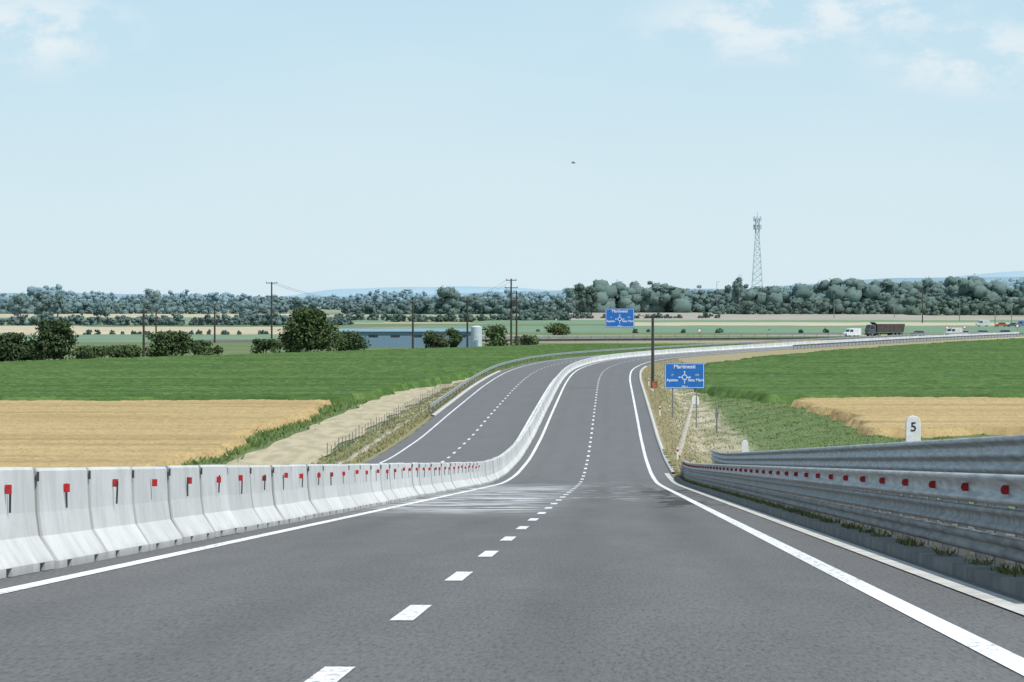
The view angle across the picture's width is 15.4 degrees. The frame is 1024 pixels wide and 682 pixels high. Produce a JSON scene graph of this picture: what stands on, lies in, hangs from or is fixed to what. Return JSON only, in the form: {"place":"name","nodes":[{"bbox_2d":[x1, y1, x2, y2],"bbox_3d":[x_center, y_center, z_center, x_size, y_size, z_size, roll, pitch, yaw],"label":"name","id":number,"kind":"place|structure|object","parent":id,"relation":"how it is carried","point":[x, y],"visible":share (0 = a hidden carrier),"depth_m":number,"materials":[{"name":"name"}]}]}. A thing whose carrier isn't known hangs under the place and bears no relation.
{"place":"outdoors","nodes":[
{"label":"outdoors","id":0,"kind":"place"},
{"bbox_2d":[0,326,84,331],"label":"stubble field","id":1,"kind":"structure","parent":0,"point":[10,328],"depth_m":1353.14,"materials":[{"name":"beige plant"}]},
{"bbox_2d":[0,327,285,334],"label":"stubble field","id":2,"kind":"structure","parent":0,"point":[230,330],"depth_m":1298.95,"materials":[{"name":"beige plant"}]},
{"bbox_2d":[0,314,289,317],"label":"stubble field","id":3,"kind":"structure","parent":0,"point":[119,315],"depth_m":2168.88,"materials":[{"name":"beige plant"}]},
{"bbox_2d":[19,334,278,341],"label":"crop field","id":4,"kind":"structure","parent":0,"point":[112,338],"depth_m":1058.28,"materials":[{"name":"green plant"}]},
{"bbox_2d":[0,399,331,467],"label":"wheat field","id":5,"kind":"structure","parent":0,"point":[75,433],"depth_m":333.08,"materials":[{"name":"beige plant"}]},
{"bbox_2d":[0,317,390,322],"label":"crop field","id":6,"kind":"structure","parent":0,"point":[187,319],"depth_m":1801.37,"materials":[{"name":"green plant"}]},
{"bbox_2d":[226,378,468,464],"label":"dirt track","id":7,"kind":"structure","parent":0,"point":[309,446],"depth_m":341.08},
{"bbox_2d":[0,343,751,403],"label":"maize field","id":8,"kind":"structure","parent":0,"point":[349,376],"depth_m":558.89,"materials":[{"name":"green plant"}]},
{"bbox_2d":[339,329,470,346],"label":"warehouse","id":9,"kind":"structure","parent":0,"point":[389,337],"depth_m":905.06,"materials":[{"name":"blue metal"}]},
{"bbox_2d":[0,334,1023,681],"bbox_3d":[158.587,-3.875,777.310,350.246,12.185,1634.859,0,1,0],"label":"road","id":10,"kind":"structure","parent":0,"point":[618,564],"depth_m":32.81,"materials":[{"name":"grey asphalt"}]},
{"bbox_2d":[0,467,54,578],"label":"concrete barrier","id":11,"kind":"object","parent":10,"relation":"on","point":[23,549],"visible":1,"depth_m":38.70,"materials":[{"name":"concrete"}]},
{"bbox_2d":[33,467,105,568],"bbox_3d":[-5.082,1.940,42.121,0.660,1.070,3.985,0,-2,1],"label":"concrete barrier","id":12,"kind":"object","parent":10,"relation":"on","point":[67,535],"visible":0.75,"depth_m":41.88,"materials":[{"name":"concrete"}]},
{"bbox_2d":[86,467,148,558],"bbox_3d":[-4.976,2.064,46.117,0.660,1.070,3.985,0,-2,2],"label":"concrete barrier","id":13,"kind":"object","parent":10,"relation":"on","point":[116,531],"visible":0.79,"depth_m":45.93,"materials":[{"name":"concrete"}]},
{"bbox_2d":[130,466,182,550],"bbox_3d":[-4.880,2.194,50.114,0.660,1.070,3.985,0,-2,1],"label":"concrete barrier","id":14,"kind":"object","parent":10,"relation":"on","point":[156,526],"visible":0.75,"depth_m":49.95,"materials":[{"name":"concrete"}]},
{"bbox_2d":[165,465,213,543],"bbox_3d":[-4.770,2.308,54.111,0.660,1.070,3.985,0,-2,1],"label":"concrete barrier","id":15,"kind":"object","parent":10,"relation":"on","point":[189,521],"visible":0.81,"depth_m":53.85,"materials":[{"name":"concrete"}]},
{"bbox_2d":[198,465,240,536],"bbox_3d":[-4.658,2.429,58.107,0.660,1.070,3.985,0,-2,2],"label":"concrete barrier","id":16,"kind":"object","parent":10,"relation":"on","point":[219,516],"visible":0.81,"depth_m":57.88,"materials":[{"name":"concrete"}]},
{"bbox_2d":[227,465,262,532],"bbox_3d":[-4.580,2.568,62.105,0.660,1.070,3.985,0,-2,1],"label":"concrete barrier","id":17,"kind":"object","parent":10,"relation":"on","point":[242,509],"visible":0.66,"depth_m":62.05,"materials":[{"name":"concrete"}]},
{"bbox_2d":[249,465,282,527],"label":"concrete barrier","id":18,"kind":"object","parent":10,"relation":"on","point":[266,511],"visible":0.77,"depth_m":65.95,"materials":[{"name":"concrete"}]},
{"bbox_2d":[270,465,302,523],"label":"concrete barrier","id":19,"kind":"object","parent":10,"relation":"on","point":[283,500],"visible":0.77,"depth_m":69.80,"materials":[{"name":"concrete"}]},
{"bbox_2d":[282,464,317,519],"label":"concrete barrier","id":20,"kind":"object","parent":10,"relation":"on","point":[304,506],"visible":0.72,"depth_m":74.08,"materials":[{"name":"concrete"}]},
{"bbox_2d":[306,464,332,517],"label":"concrete barrier","id":21,"kind":"object","parent":10,"relation":"on","point":[319,502],"visible":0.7,"depth_m":77.82,"materials":[{"name":"concrete"}]},
{"bbox_2d":[322,464,346,514],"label":"concrete barrier","id":22,"kind":"object","parent":10,"relation":"on","point":[334,500],"visible":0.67,"depth_m":82.01,"materials":[{"name":"concrete"}]},
{"bbox_2d":[336,464,357,511],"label":"concrete barrier","id":23,"kind":"object","parent":10,"relation":"on","point":[348,501],"visible":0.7,"depth_m":86.13,"materials":[{"name":"concrete"}]},
{"bbox_2d":[348,464,368,509],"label":"concrete barrier","id":24,"kind":"object","parent":10,"relation":"on","point":[359,499],"visible":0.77,"depth_m":90.01,"materials":[{"name":"concrete"}]},
{"bbox_2d":[359,464,378,506],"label":"concrete barrier","id":25,"kind":"object","parent":10,"relation":"on","point":[366,488],"visible":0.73,"depth_m":94.05,"materials":[{"name":"concrete"}]},
{"bbox_2d":[370,464,387,505],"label":"concrete barrier","id":26,"kind":"object","parent":10,"relation":"on","point":[379,495],"visible":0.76,"depth_m":97.89,"materials":[{"name":"concrete"}]},
{"bbox_2d":[373,463,396,503],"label":"concrete barrier","id":27,"kind":"object","parent":10,"relation":"on","point":[385,485],"visible":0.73,"depth_m":101.76,"materials":[{"name":"concrete"}]},
{"bbox_2d":[388,463,405,501],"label":"concrete barrier","id":28,"kind":"object","parent":10,"relation":"on","point":[394,484],"visible":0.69,"depth_m":105.81,"materials":[{"name":"concrete"}]},
{"bbox_2d":[398,463,412,499],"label":"concrete barrier","id":29,"kind":"object","parent":10,"relation":"on","point":[402,483],"visible":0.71,"depth_m":110.08,"materials":[{"name":"concrete"}]},
{"bbox_2d":[405,463,418,498],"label":"concrete barrier","id":30,"kind":"object","parent":10,"relation":"on","point":[409,483],"visible":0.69,"depth_m":114.15,"materials":[{"name":"concrete"}]},
{"bbox_2d":[411,463,424,497],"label":"concrete barrier","id":31,"kind":"object","parent":10,"relation":"on","point":[416,482],"visible":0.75,"depth_m":117.69,"materials":[{"name":"concrete"}]},
{"bbox_2d":[418,463,431,496],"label":"concrete barrier","id":32,"kind":"object","parent":10,"relation":"on","point":[422,480],"visible":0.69,"depth_m":121.75,"materials":[{"name":"concrete"}]},
{"bbox_2d":[425,463,436,494],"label":"concrete barrier","id":33,"kind":"object","parent":10,"relation":"on","point":[428,479],"visible":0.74,"depth_m":126.11,"materials":[{"name":"concrete"}]},
{"bbox_2d":[430,463,442,493],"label":"concrete barrier","id":34,"kind":"object","parent":10,"relation":"on","point":[435,484],"visible":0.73,"depth_m":129.75,"materials":[{"name":"concrete"}]},
{"bbox_2d":[436,462,451,491],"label":"concrete barrier","id":35,"kind":"object","parent":10,"relation":"on","point":[444,478],"visible":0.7,"depth_m":137.70,"materials":[{"name":"concrete"}]},
{"bbox_2d":[446,462,460,490],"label":"concrete barrier","id":36,"kind":"object","parent":10,"relation":"on","point":[453,477],"visible":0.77,"depth_m":145.53,"materials":[{"name":"concrete"}]},
{"bbox_2d":[431,371,500,415],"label":"roadside kerb","id":37,"kind":"structure","parent":10,"relation":"on","point":[435,413],"depth_m":396.23,"materials":[{"name":"concrete"}]},
{"bbox_2d":[0,334,1023,675],"bbox_3d":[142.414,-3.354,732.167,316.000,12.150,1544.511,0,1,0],"label":"edge line marking","id":38,"kind":"structure","parent":10,"relation":"on","point":[1002,656],"depth_m":38.91,"materials":[{"name":"paint"}]},
{"bbox_2d":[304,339,932,681],"bbox_3d":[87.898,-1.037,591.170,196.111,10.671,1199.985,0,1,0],"label":"lane dash marking","id":39,"kind":"object","parent":10,"relation":"on","point":[336,674],"visible":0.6,"depth_m":28.95,"materials":[{"name":"paint"}]},
{"bbox_2d":[639,366,674,471],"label":"roadside kerb","id":40,"kind":"structure","parent":10,"relation":"on","point":[655,430],"depth_m":311.98,"materials":[{"name":"concrete"}]},
{"bbox_2d":[665,473,1023,614],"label":"gutter strip","id":41,"kind":"object","parent":10,"relation":"on","point":[1014,605],"visible":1,"depth_m":41.33,"materials":[{"name":"concrete"}]},
{"bbox_2d":[674,475,1023,598],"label":"kerb","id":42,"kind":"structure","parent":10,"relation":"on","point":[958,566],"depth_m":44.66,"materials":[{"name":"concrete"}]},
{"bbox_2d":[662,449,1023,577],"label":"kerb weeds","id":43,"kind":"object","parent":42,"relation":"on","point":[1014,572],"visible":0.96,"depth_m":56.92,"materials":[{"name":"green plant"}]},
{"bbox_2d":[680,461,1023,568],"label":"guard rail","id":44,"kind":"object","parent":42,"relation":"on","point":[806,488],"visible":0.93,"depth_m":48.54,"materials":[{"name":"metal"}]},
{"bbox_2d":[711,434,1023,530],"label":"guard rail","id":45,"kind":"object","parent":42,"relation":"on","point":[996,455],"visible":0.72,"depth_m":68.94,"materials":[{"name":"metal"}]},
{"bbox_2d":[905,415,920,496],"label":"kilometre marker","id":46,"kind":"object","parent":42,"relation":"on","point":[912,427],"visible":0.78,"depth_m":79.73,"materials":[{"name":"white paint"}]},
{"bbox_2d":[0,306,1023,508],"bbox_3d":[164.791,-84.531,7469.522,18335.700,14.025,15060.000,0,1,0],"label":"ground","id":47,"kind":"structure","parent":0,"point":[237,348],"depth_m":445.48,"materials":[{"name":"green plant"}]},
{"bbox_2d":[0,332,27,361],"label":"bush","id":48,"kind":"object","parent":47,"relation":"on","point":[10,351],"visible":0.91,"depth_m":688.87,"materials":[{"name":"green plant"}]},
{"bbox_2d":[7,293,26,315],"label":"tree","id":49,"kind":"object","parent":47,"relation":"on","point":[16,308],"visible":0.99,"depth_m":2048.01,"materials":[{"name":"green plant"}]},
{"bbox_2d":[16,340,49,360],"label":"bush","id":50,"kind":"object","parent":47,"relation":"on","point":[28,355],"visible":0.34,"depth_m":697.63,"materials":[{"name":"green plant"}]},
{"bbox_2d":[32,290,50,314],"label":"tree","id":51,"kind":"object","parent":47,"relation":"on","point":[42,303],"visible":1,"depth_m":2048.54,"materials":[{"name":"green plant"}]},
{"bbox_2d":[25,319,78,359],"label":"tree","id":52,"kind":"object","parent":47,"relation":"on","point":[55,336],"visible":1,"depth_m":678.59,"materials":[{"name":"green plant"}]},
{"bbox_2d":[49,289,68,316],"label":"tree","id":53,"kind":"object","parent":47,"relation":"on","point":[59,306],"visible":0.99,"depth_m":2048.15,"materials":[{"name":"green plant"}]},
{"bbox_2d":[68,345,115,358],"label":"bush","id":54,"kind":"object","parent":47,"relation":"on","point":[86,352],"visible":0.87,"depth_m":718.10,"materials":[{"name":"green plant"}]},
{"bbox_2d":[93,301,109,316],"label":"tree","id":55,"kind":"object","parent":47,"relation":"on","point":[99,308],"visible":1,"depth_m":2098.02,"materials":[{"name":"green plant"}]},
{"bbox_2d":[104,344,141,357],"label":"bush","id":56,"kind":"object","parent":47,"relation":"on","point":[127,351],"visible":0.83,"depth_m":732.99,"materials":[{"name":"green plant"}]},
{"bbox_2d":[142,288,160,314],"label":"tree","id":57,"kind":"object","parent":47,"relation":"on","point":[151,305],"visible":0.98,"depth_m":2197.48,"materials":[{"name":"green plant"}]},
{"bbox_2d":[140,330,195,356],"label":"bush","id":58,"kind":"object","parent":47,"relation":"on","point":[167,343],"visible":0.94,"depth_m":740.39,"materials":[{"name":"green plant"}]},
{"bbox_2d":[83,329,268,334],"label":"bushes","id":59,"kind":"object","parent":47,"relation":"on","point":[223,332],"visible":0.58,"depth_m":1179.81,"materials":[{"name":"green plant"}]},
{"bbox_2d":[0,311,353,325],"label":"distant wood","id":60,"kind":"object","parent":47,"relation":"on","point":[223,319],"visible":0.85,"depth_m":1561.52,"materials":[{"name":"green plant"}]},
{"bbox_2d":[0,295,363,313],"bbox_3d":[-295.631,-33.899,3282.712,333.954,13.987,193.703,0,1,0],"label":"distant wood","id":61,"kind":"object","parent":47,"relation":"on","point":[291,303],"visible":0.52,"depth_m":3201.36,"materials":[{"name":"green plant"}]},
{"bbox_2d":[189,339,223,354],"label":"bush","id":62,"kind":"object","parent":47,"relation":"on","point":[202,346],"visible":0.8,"depth_m":768.40,"materials":[{"name":"green plant"}]},
{"bbox_2d":[237,301,256,315],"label":"tree","id":63,"kind":"object","parent":47,"relation":"on","point":[246,308],"visible":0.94,"depth_m":2097.13,"materials":[{"name":"green plant"}]},
{"bbox_2d":[250,338,283,353],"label":"bush","id":64,"kind":"object","parent":47,"relation":"on","point":[262,345],"visible":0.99,"depth_m":798.81,"materials":[{"name":"green plant"}]},
{"bbox_2d":[169,390,396,464],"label":"weeds","id":65,"kind":"object","parent":47,"relation":"on","point":[268,435],"visible":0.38,"depth_m":333.41,"materials":[{"name":"green plant"}]},
{"bbox_2d":[0,284,566,305],"bbox_3d":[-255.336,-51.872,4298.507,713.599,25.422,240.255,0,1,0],"label":"distant wood","id":66,"kind":"object","parent":47,"relation":"on","point":[404,296],"visible":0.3,"depth_m":4201.86,"materials":[{"name":"green plant"}]},
{"bbox_2d":[275,306,342,352],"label":"tree","id":67,"kind":"object","parent":47,"relation":"on","point":[309,328],"visible":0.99,"depth_m":812.17,"materials":[{"name":"green plant"}]},
{"bbox_2d":[330,330,370,350],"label":"bush","id":68,"kind":"object","parent":47,"relation":"on","point":[351,340],"visible":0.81,"depth_m":833.73,"materials":[{"name":"green plant"}]},
{"bbox_2d":[327,381,448,458],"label":"wire fence","id":69,"kind":"object","parent":47,"relation":"on","point":[384,420],"visible":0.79,"depth_m":354.57,"materials":[{"name":"metal"}]},
{"bbox_2d":[335,390,455,463],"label":"drainage ditch","id":70,"kind":"object","parent":47,"relation":"on","point":[367,447],"visible":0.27,"depth_m":312.25,"materials":[{"name":"concrete"}]},
{"bbox_2d":[311,361,536,463],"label":"verge grass","id":71,"kind":"structure","parent":47,"relation":"on","point":[404,429],"depth_m":328.28,"materials":[{"name":"plant"}]},
{"bbox_2d":[422,330,448,347],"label":"bush","id":72,"kind":"object","parent":47,"relation":"on","point":[434,339],"visible":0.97,"depth_m":870.96,"materials":[{"name":"green plant"}]},
{"bbox_2d":[434,285,461,314],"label":"tree","id":73,"kind":"object","parent":47,"relation":"on","point":[447,294],"visible":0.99,"depth_m":2196.02,"materials":[{"name":"green plant"}]},
{"bbox_2d":[334,309,571,321],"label":"distant wood","id":74,"kind":"object","parent":47,"relation":"on","point":[528,315],"visible":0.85,"depth_m":1753.04,"materials":[{"name":"green plant"}]},
{"bbox_2d":[445,327,462,347],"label":"bush","id":75,"kind":"object","parent":47,"relation":"on","point":[454,339],"visible":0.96,"depth_m":874.91,"materials":[{"name":"green plant"}]},
{"bbox_2d":[340,294,579,313],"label":"distant wood","id":76,"kind":"object","parent":47,"relation":"on","point":[480,305],"visible":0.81,"depth_m":2498.92,"materials":[{"name":"green plant"}]},
{"bbox_2d":[471,326,481,346],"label":"white tank","id":77,"kind":"object","parent":47,"relation":"on","point":[476,336],"visible":0.81,"depth_m":883.96,"materials":[{"name":"white metal"}]},
{"bbox_2d":[482,323,508,345],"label":"bush","id":78,"kind":"object","parent":47,"relation":"on","point":[494,337],"visible":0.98,"depth_m":904.43,"materials":[{"name":"green plant"}]},
{"bbox_2d":[505,279,517,345],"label":"utility pole","id":79,"kind":"object","parent":47,"relation":"on","point":[513,302],"visible":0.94,"depth_m":919.82,"materials":[{"name":"brown wood"}]},
{"bbox_2d":[512,335,539,345],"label":"bush","id":80,"kind":"object","parent":47,"relation":"on","point":[529,340],"visible":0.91,"depth_m":928.99,"materials":[{"name":"green plant"}]},
{"bbox_2d":[544,322,570,334],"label":"bush","id":81,"kind":"object","parent":47,"relation":"on","point":[559,328],"visible":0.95,"depth_m":1178.37,"materials":[{"name":"green plant"}]},
{"bbox_2d":[573,283,588,314],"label":"tree","id":82,"kind":"object","parent":47,"relation":"on","point":[580,293],"visible":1,"depth_m":2298.00,"materials":[{"name":"green plant"}]},
{"bbox_2d":[585,285,598,312],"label":"tree","id":83,"kind":"object","parent":47,"relation":"on","point":[591,296],"visible":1,"depth_m":2297.77,"materials":[{"name":"green plant"}]},
{"bbox_2d":[605,308,655,392],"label":"overhead sign","id":84,"kind":"object","parent":47,"relation":"on","point":[619,317],"visible":1,"depth_m":420.97,"materials":[{"name":"metal"}]},
{"bbox_2d":[543,310,719,318],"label":"distant wood","id":85,"kind":"object","parent":47,"relation":"on","point":[557,313],"visible":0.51,"depth_m":1906.57,"materials":[{"name":"green plant"}]},
{"bbox_2d":[482,334,844,338],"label":"guard rail","id":86,"kind":"object","parent":47,"relation":"on","point":[591,336],"visible":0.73,"depth_m":1031.43,"materials":[{"name":"metal"}]},
{"bbox_2d":[675,404,692,455],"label":"drainage channel","id":87,"kind":"object","parent":47,"relation":"on","point":[686,427],"visible":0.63,"depth_m":329.25,"materials":[{"name":"concrete"}]},
{"bbox_2d":[665,363,703,428],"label":"direction sign","id":88,"kind":"object","parent":47,"relation":"on","point":[684,375],"visible":1,"depth_m":355.03,"materials":[{"name":"metal"}]},
{"bbox_2d":[428,332,975,414],"bbox_3d":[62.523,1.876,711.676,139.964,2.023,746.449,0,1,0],"label":"guard rail","id":89,"kind":"object","parent":47,"relation":"on","point":[486,370],"visible":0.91,"depth_m":684.95,"materials":[{"name":"metal"}]},
{"bbox_2d":[642,359,805,472],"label":"verge grass","id":90,"kind":"structure","parent":47,"relation":"on","point":[651,396],"depth_m":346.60,"materials":[{"name":"beige plant"}]},
{"bbox_2d":[732,277,746,306],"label":"tree","id":91,"kind":"object","parent":47,"relation":"on","point":[737,287],"visible":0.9,"depth_m":2598.95,"materials":[{"name":"green plant"}]},
{"bbox_2d":[752,212,762,287],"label":"lattice tower","id":92,"kind":"structure","parent":47,"relation":"on","point":[755,226],"depth_m":2997.38,"materials":[{"name":"metal"}]},
{"bbox_2d":[562,277,1023,295],"bbox_3d":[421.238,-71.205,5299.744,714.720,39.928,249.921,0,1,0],"label":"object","id":93,"kind":"object","parent":47,"relation":"on","point":[1010,283],"visible":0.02,"depth_m":5207.92,"materials":[{"name":"green plant"}]},
{"bbox_2d":[564,274,1023,314],"bbox_3d":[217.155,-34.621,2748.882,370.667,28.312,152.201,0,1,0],"label":"distant wood","id":94,"kind":"object","parent":47,"relation":"on","point":[658,297],"visible":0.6,"depth_m":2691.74,"materials":[{"name":"green plant"}]},
{"bbox_2d":[663,359,987,502],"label":"weeds","id":95,"kind":"object","parent":47,"relation":"on","point":[817,425],"visible":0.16,"depth_m":353.81,"materials":[{"name":"green plant"}]},
{"bbox_2d":[793,333,1023,349],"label":"guard rail","id":96,"kind":"object","parent":47,"relation":"on","point":[890,340],"visible":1,"depth_m":902.71,"materials":[{"name":"metal"}]},
{"bbox_2d":[0,277,1023,301],"bbox_3d":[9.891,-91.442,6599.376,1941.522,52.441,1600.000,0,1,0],"label":"hill","id":97,"kind":"structure","parent":0,"point":[867,281],"depth_m":6415.49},
{"bbox_2d":[0,0,1023,296],"label":"sky","id":98,"kind":"structure","parent":0,"point":[234,147],"materials":[{"name":"blue"}]},
{"bbox_2d":[186,336,906,341],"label":"crossing road","id":99,"kind":"structure","parent":0,"point":[668,339],"depth_m":1031.28,"materials":[{"name":"grey asphalt"}]},
{"bbox_2d":[864,322,904,335],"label":"dump truck","id":100,"kind":"object","parent":99,"relation":"on","point":[872,329],"visible":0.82,"depth_m":1071.81,"materials":[{"name":"paint"}]},
{"bbox_2d":[284,271,1023,296],"bbox_3d":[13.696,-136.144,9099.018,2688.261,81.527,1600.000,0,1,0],"label":"hill","id":101,"kind":"structure","parent":0,"point":[415,290],"depth_m":8781.30,"materials":[{"name":"blue"}]},
{"bbox_2d":[406,325,1023,332],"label":"crop field","id":102,"kind":"structure","parent":0,"point":[732,329],"depth_m":1339.72,"materials":[{"name":"plant"}]},
{"bbox_2d":[555,313,938,317],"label":"stubble field","id":103,"kind":"structure","parent":0,"point":[692,315],"depth_m":2204.44,"materials":[{"name":"plant"}]},
{"bbox_2d":[471,320,1023,323],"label":"crop field","id":104,"kind":"structure","parent":0,"point":[603,321],"depth_m":1679.03,"materials":[{"name":"plant"}]},
{"bbox_2d":[556,317,1023,319],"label":"stubble field","id":105,"kind":"structure","parent":0,"point":[867,318],"depth_m":1884.22,"materials":[{"name":"plant"}]},
{"bbox_2d":[634,322,1017,325],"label":"stubble field","id":106,"kind":"structure","parent":0,"point":[788,323],"depth_m":1546.67,"materials":[{"name":"plant"}]},
{"bbox_2d":[692,338,1023,403],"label":"maize field","id":107,"kind":"structure","parent":0,"point":[993,368],"depth_m":554.14,"materials":[{"name":"green plant"}]},
{"bbox_2d":[790,397,1023,438],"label":"wheat field","id":108,"kind":"structure","parent":0,"point":[937,417],"depth_m":376.06,"materials":[{"name":"beige plant"}]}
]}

